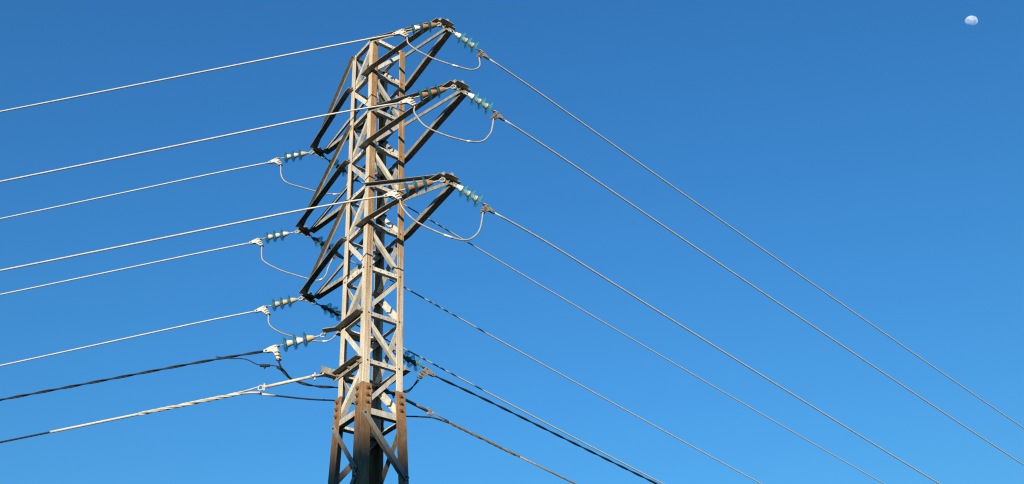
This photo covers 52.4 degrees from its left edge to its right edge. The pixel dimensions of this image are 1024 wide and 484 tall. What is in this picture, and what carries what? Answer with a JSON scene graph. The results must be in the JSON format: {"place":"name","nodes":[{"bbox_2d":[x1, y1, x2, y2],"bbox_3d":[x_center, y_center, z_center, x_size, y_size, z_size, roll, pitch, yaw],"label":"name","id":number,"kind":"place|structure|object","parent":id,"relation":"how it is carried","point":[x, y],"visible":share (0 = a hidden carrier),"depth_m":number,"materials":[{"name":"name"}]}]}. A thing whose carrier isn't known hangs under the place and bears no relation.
{"place":"outdoors","nodes":[
{"label":"outdoors","id":0,"kind":"place"},
{"bbox_2d":[0,0,1023,483],"label":"sky","id":1,"kind":"structure","parent":0,"point":[874,149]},
{"label":"ground","id":2,"kind":"structure","parent":0,"visible":0},
{"bbox_2d":[295,17,471,483],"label":"electricity pylon","id":3,"kind":"object","parent":2,"relation":"on","point":[368,416],"visible":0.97,"depth_m":12.37,"materials":[{"name":"metal"}]},
{"bbox_2d":[258,229,299,243],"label":"insulator string","id":4,"kind":"object","parent":3,"relation":"attached to","point":[277,235],"visible":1,"depth_m":14.30,"materials":[{"name":"teal glass"}]},
{"bbox_2d":[249,238,263,246],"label":"strain clamp","id":5,"kind":"object","parent":4,"relation":"attached to","point":[257,241],"visible":1,"depth_m":14.31,"materials":[{"name":"metal"}]},
{"bbox_2d":[0,242,248,294],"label":"conductor wire","id":6,"kind":"object","parent":5,"relation":"attached to","point":[125,268],"visible":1,"depth_m":14.35,"materials":[{"name":"metal"}]},
{"bbox_2d":[261,246,332,280],"bbox_3d":[-2.960,0.314,14.301,1.000,0.442,0.027,9,-36,-18],"label":"jumper cable","id":7,"kind":"object","parent":5,"relation":"hanging from","point":[292,273],"visible":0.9,"depth_m":14.21,"materials":[{"name":"metal"}]},
{"bbox_2d":[264,295,303,311],"bbox_3d":[-2.966,0.786,13.503,0.542,0.175,0.175,-14,-34,2],"label":"insulator string","id":8,"kind":"object","parent":3,"relation":"attached to","point":[276,304],"visible":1,"depth_m":13.48,"materials":[{"name":"teal glass"}]},
{"bbox_2d":[254,306,270,315],"bbox_3d":[-3.235,0.901,13.480,0.202,0.151,0.067,-15,-34,-1],"label":"strain clamp","id":9,"kind":"object","parent":8,"relation":"attached to","point":[263,309],"visible":1,"depth_m":13.48,"materials":[{"name":"metal"}]},
{"bbox_2d":[0,311,253,365],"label":"conductor wire","id":10,"kind":"object","parent":9,"relation":"attached to","point":[126,338],"visible":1,"depth_m":13.51,"materials":[{"name":"metal"}]},
{"bbox_2d":[268,315,337,341],"bbox_3d":[-2.696,1.139,13.557,1.003,0.306,0.055,11,-36,-20],"label":"jumper cable","id":11,"kind":"object","parent":9,"relation":"hanging from","point":[299,337],"visible":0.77,"depth_m":13.44,"materials":[{"name":"metal"}]},
{"bbox_2d":[257,372,324,390],"bbox_3d":[-2.449,1.548,11.524,0.760,0.159,0.070,-6,-34,4],"label":"extension link","id":12,"kind":"object","parent":3,"relation":"attached to","point":[314,376],"visible":1,"depth_m":11.51,"materials":[{"name":"metal"}]},
{"bbox_2d":[0,386,260,442],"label":"telecom cable","id":13,"kind":"object","parent":12,"relation":"attached to","point":[173,407],"visible":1,"depth_m":11.53,"materials":[{"name":"grey metal"}]},
{"bbox_2d":[258,393,430,417],"bbox_3d":[-1.882,1.866,11.875,2.043,0.098,0.025,12,-37,-22],"label":"slack cable","id":14,"kind":"object","parent":13,"relation":"hanging from","point":[273,395],"visible":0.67,"depth_m":11.70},
{"bbox_2d":[277,149,313,162],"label":"insulator string","id":15,"kind":"object","parent":3,"relation":"attached to","point":[295,155],"visible":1,"depth_m":14.81,"materials":[{"name":"teal glass"}]},
{"bbox_2d":[268,157,282,165],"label":"strain clamp","id":16,"kind":"object","parent":15,"relation":"attached to","point":[277,161],"visible":1,"depth_m":14.82,"materials":[{"name":"metal"}]},
{"bbox_2d":[0,162,267,219],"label":"conductor wire","id":17,"kind":"object","parent":16,"relation":"attached to","point":[133,190],"visible":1,"depth_m":14.87,"materials":[{"name":"metal"}]},
{"bbox_2d":[280,165,346,194],"bbox_3d":[-2.829,-0.859,14.870,1.003,0.341,0.052,10,-36,-20],"label":"jumper cable","id":18,"kind":"object","parent":16,"relation":"hanging from","point":[304,187],"visible":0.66,"depth_m":14.73,"materials":[{"name":"metal"}]},
{"bbox_2d":[274,332,325,351],"bbox_3d":[-2.425,1.130,11.922,0.604,0.189,0.189,-14,-34,0],"label":"insulator string","id":19,"kind":"object","parent":3,"relation":"attached to","point":[298,341],"visible":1,"depth_m":11.89,"materials":[{"name":"teal glass"}]},
{"bbox_2d":[263,345,281,360],"bbox_3d":[-2.737,1.276,11.874,0.202,0.207,0.074,-13,-34,0],"label":"strain clamp","id":20,"kind":"object","parent":19,"relation":"attached to","point":[274,350],"visible":1,"depth_m":11.88,"materials":[{"name":"metal"}]},
{"bbox_2d":[0,350,262,400],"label":"twisted cable","id":21,"kind":"object","parent":20,"relation":"attached to","point":[129,375],"visible":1,"depth_m":11.95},
{"bbox_2d":[216,356,290,379],"bbox_3d":[-2.951,1.411,11.817,0.887,0.352,0.101,-3,-34,-1],"label":"tap wire","id":22,"kind":"object","parent":21,"relation":"attached to","point":[268,365],"visible":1,"depth_m":11.79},
{"bbox_2d":[278,360,418,393],"bbox_3d":[-1.879,1.605,12.040,1.690,0.274,0.045,11,-36,-20],"label":"jumper cable","id":23,"kind":"object","parent":20,"relation":"hanging from","point":[322,386],"visible":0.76,"depth_m":11.85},
{"bbox_2d":[308,234,333,253],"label":"insulator string","id":24,"kind":"object","parent":3,"relation":"attached to","point":[316,241],"visible":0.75,"depth_m":14.49,"materials":[{"name":"teal glass"}]},
{"bbox_2d":[332,251,343,258],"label":"strain clamp","id":25,"kind":"object","parent":24,"relation":"attached to","point":[338,254],"visible":0.66,"depth_m":14.63,"materials":[{"name":"grey metal"}]},
{"bbox_2d":[350,260,761,483],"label":"conductor wire","id":26,"kind":"object","parent":25,"relation":"attached to","point":[565,376],"visible":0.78,"depth_m":16.87,"materials":[{"name":"metal"}]},
{"bbox_2d":[313,301,341,320],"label":"insulator string","id":27,"kind":"object","parent":3,"relation":"attached to","point":[332,311],"visible":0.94,"depth_m":13.73,"materials":[{"name":"teal glass"}]},
{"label":"strain clamp","id":28,"kind":"object","parent":27,"relation":"attached to","visible":0},
{"bbox_2d":[356,324,663,483],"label":"conductor wire","id":29,"kind":"object","parent":28,"relation":"attached to","point":[522,410],"visible":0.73,"depth_m":15.44,"materials":[{"name":"metal"}]},
{"bbox_2d":[322,155,347,176],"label":"insulator string","id":30,"kind":"object","parent":3,"relation":"attached to","point":[336,165],"visible":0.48,"depth_m":15.04,"materials":[{"name":"teal glass"}]},
{"bbox_2d":[384,389,432,415],"bbox_3d":[-1.190,1.871,12.126,0.694,0.171,0.070,25,-43,-36],"label":"extension link","id":31,"kind":"object","parent":3,"relation":"attached to","point":[427,410],"visible":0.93,"depth_m":12.16,"materials":[{"name":"grey metal"}]},
{"bbox_2d":[430,412,576,483],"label":"telecom cable","id":32,"kind":"object","parent":31,"relation":"attached to","point":[486,440],"visible":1,"depth_m":12.76,"materials":[{"name":"grey metal"}]},
{"bbox_2d":[392,350,425,370],"bbox_3d":[-1.224,1.411,12.438,0.514,0.175,0.175,32,-47,-27],"label":"insulator string","id":33,"kind":"object","parent":3,"relation":"attached to","point":[414,362],"visible":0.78,"depth_m":12.43,"materials":[{"name":"teal glass"}]},
{"bbox_2d":[417,367,434,378],"bbox_3d":[-1.026,1.597,12.513,0.238,0.189,0.074,34,-48,-27],"label":"strain clamp","id":34,"kind":"object","parent":33,"relation":"attached to","point":[426,371],"visible":1,"depth_m":12.50,"materials":[{"name":"grey metal"}]},
{"bbox_2d":[435,375,657,483],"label":"twisted cable","id":35,"kind":"object","parent":34,"relation":"attached to","point":[538,425],"visible":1,"depth_m":13.52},
{"bbox_2d":[395,177,444,196],"bbox_3d":[-1.018,-0.623,11.474,0.587,0.175,0.175,-15,-33,-5],"label":"insulator string","id":36,"kind":"object","parent":3,"relation":"attached to","point":[425,184],"visible":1,"depth_m":11.45,"materials":[{"name":"glass"}]},
{"bbox_2d":[383,190,402,200],"bbox_3d":[-1.308,-0.500,11.416,0.203,0.152,0.067,-14,-34,-1],"label":"strain clamp","id":37,"kind":"object","parent":36,"relation":"attached to","point":[395,195],"visible":1,"depth_m":11.41,"materials":[{"name":"metal"}]},
{"bbox_2d":[0,195,382,270],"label":"conductor wire","id":38,"kind":"object","parent":37,"relation":"attached to","point":[190,232],"visible":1,"depth_m":11.49,"materials":[{"name":"metal"}]},
{"bbox_2d":[399,200,483,240],"bbox_3d":[-0.764,-0.221,11.389,0.959,0.431,0.029,7,-35,-16],"label":"jumper cable","id":39,"kind":"object","parent":37,"relation":"hanging from","point":[446,235],"visible":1,"depth_m":11.31,"materials":[{"name":"metal"}]},
{"bbox_2d":[403,19,441,35],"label":"insulator string","id":40,"kind":"object","parent":3,"relation":"attached to","point":[423,27],"visible":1,"depth_m":12.80,"materials":[{"name":"glass"}]},
{"bbox_2d":[392,29,408,38],"bbox_3d":[-1.370,-2.548,12.780,0.202,0.152,0.067,-14,-34,0],"label":"strain clamp","id":41,"kind":"object","parent":40,"relation":"attached to","point":[402,32],"visible":1,"depth_m":12.78,"materials":[{"name":"metal"}]},
{"bbox_2d":[0,34,391,111],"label":"conductor wire","id":42,"kind":"object","parent":41,"relation":"attached to","point":[196,72],"visible":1,"depth_m":12.85,"materials":[{"name":"metal"}]},
{"bbox_2d":[406,37,480,69],"bbox_3d":[-0.839,-2.302,12.810,0.962,0.311,0.035,9,-36,-18],"label":"jumper cable","id":43,"kind":"object","parent":41,"relation":"hanging from","point":[457,66],"visible":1,"depth_m":12.74,"materials":[{"name":"metal"}]},
{"bbox_2d":[408,84,455,102],"bbox_3d":[-0.915,-1.719,11.969,0.573,0.175,0.175,-17,-33,-7],"label":"insulator string","id":44,"kind":"object","parent":3,"relation":"attached to","point":[439,91],"visible":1,"depth_m":11.95,"materials":[{"name":"glass"}]},
{"bbox_2d":[398,97,416,107],"bbox_3d":[-1.194,-1.588,11.905,0.202,0.152,0.067,-14,-34,-1],"label":"strain clamp","id":45,"kind":"object","parent":44,"relation":"attached to","point":[410,102],"visible":1,"depth_m":11.90,"materials":[{"name":"metal"}]},
{"bbox_2d":[0,102,398,182],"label":"conductor wire","id":46,"kind":"object","parent":45,"relation":"attached to","point":[200,141],"visible":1,"depth_m":11.98,"materials":[{"name":"metal"}]},
{"bbox_2d":[413,106,493,142],"bbox_3d":[-0.657,-1.327,11.899,0.968,0.411,0.031,8,-35,-16],"label":"jumper cable","id":47,"kind":"object","parent":45,"relation":"hanging from","point":[469,141],"visible":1,"depth_m":11.81,"materials":[{"name":"metal"}]},
{"bbox_2d":[450,29,481,52],"bbox_3d":[-0.573,-2.513,13.018,0.509,0.175,0.175,33,-45,-18],"label":"insulator string","id":48,"kind":"object","parent":3,"relation":"attached to","point":[460,38],"visible":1,"depth_m":12.99,"materials":[{"name":"teal glass"}]},
{"bbox_2d":[476,51,489,59],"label":"strain clamp","id":49,"kind":"object","parent":48,"relation":"attached to","point":[482,54],"visible":1,"depth_m":13.07,"materials":[{"name":"grey metal"}]},
{"bbox_2d":[489,59,1023,428],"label":"conductor wire","id":50,"kind":"object","parent":49,"relation":"attached to","point":[738,232],"visible":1,"depth_m":15.60,"materials":[{"name":"metal"}]},
{"bbox_2d":[454,184,486,206],"bbox_3d":[-0.461,-0.522,11.658,0.455,0.175,0.175,34,-45,-16],"label":"insulator string","id":51,"kind":"object","parent":3,"relation":"attached to","point":[468,193],"visible":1,"depth_m":11.62,"materials":[{"name":"teal glass"}]},
{"bbox_2d":[480,204,494,213],"bbox_3d":[-0.269,-0.350,11.695,0.188,0.144,0.064,34,-48,-28],"label":"strain clamp","id":52,"kind":"object","parent":51,"relation":"attached to","point":[486,208],"visible":1,"depth_m":11.69,"materials":[{"name":"grey metal"}]},
{"bbox_2d":[494,212,939,483],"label":"conductor wire","id":53,"kind":"object","parent":52,"relation":"attached to","point":[519,226],"visible":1,"depth_m":13.58,"materials":[{"name":"metal"}]},
{"bbox_2d":[465,91,496,114],"bbox_3d":[-0.360,-1.628,12.169,0.468,0.175,0.175,32,-45,-18],"label":"insulator string","id":54,"kind":"object","parent":3,"relation":"attached to","point":[480,103],"visible":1,"depth_m":12.13,"materials":[{"name":"teal glass"}]},
{"bbox_2d":[491,111,504,120],"bbox_3d":[-0.161,-1.460,12.218,0.188,0.144,0.064,33,-47,-28],"label":"strain clamp","id":55,"kind":"object","parent":54,"relation":"attached to","point":[496,115],"visible":1,"depth_m":12.21,"materials":[{"name":"grey metal"}]},
{"bbox_2d":[504,120,1023,464],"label":"conductor wire","id":56,"kind":"object","parent":55,"relation":"attached to","point":[542,144],"visible":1,"depth_m":14.51,"materials":[{"name":"metal"}]},
{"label":"strain clamp","id":57,"kind":"object","parent":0,"visible":0},
{"bbox_2d":[358,181,884,483],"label":"conductor wire","id":58,"kind":"object","parent":57,"relation":"attached to","point":[628,336],"visible":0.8,"depth_m":18.12,"materials":[{"name":"metal"}]}
]}

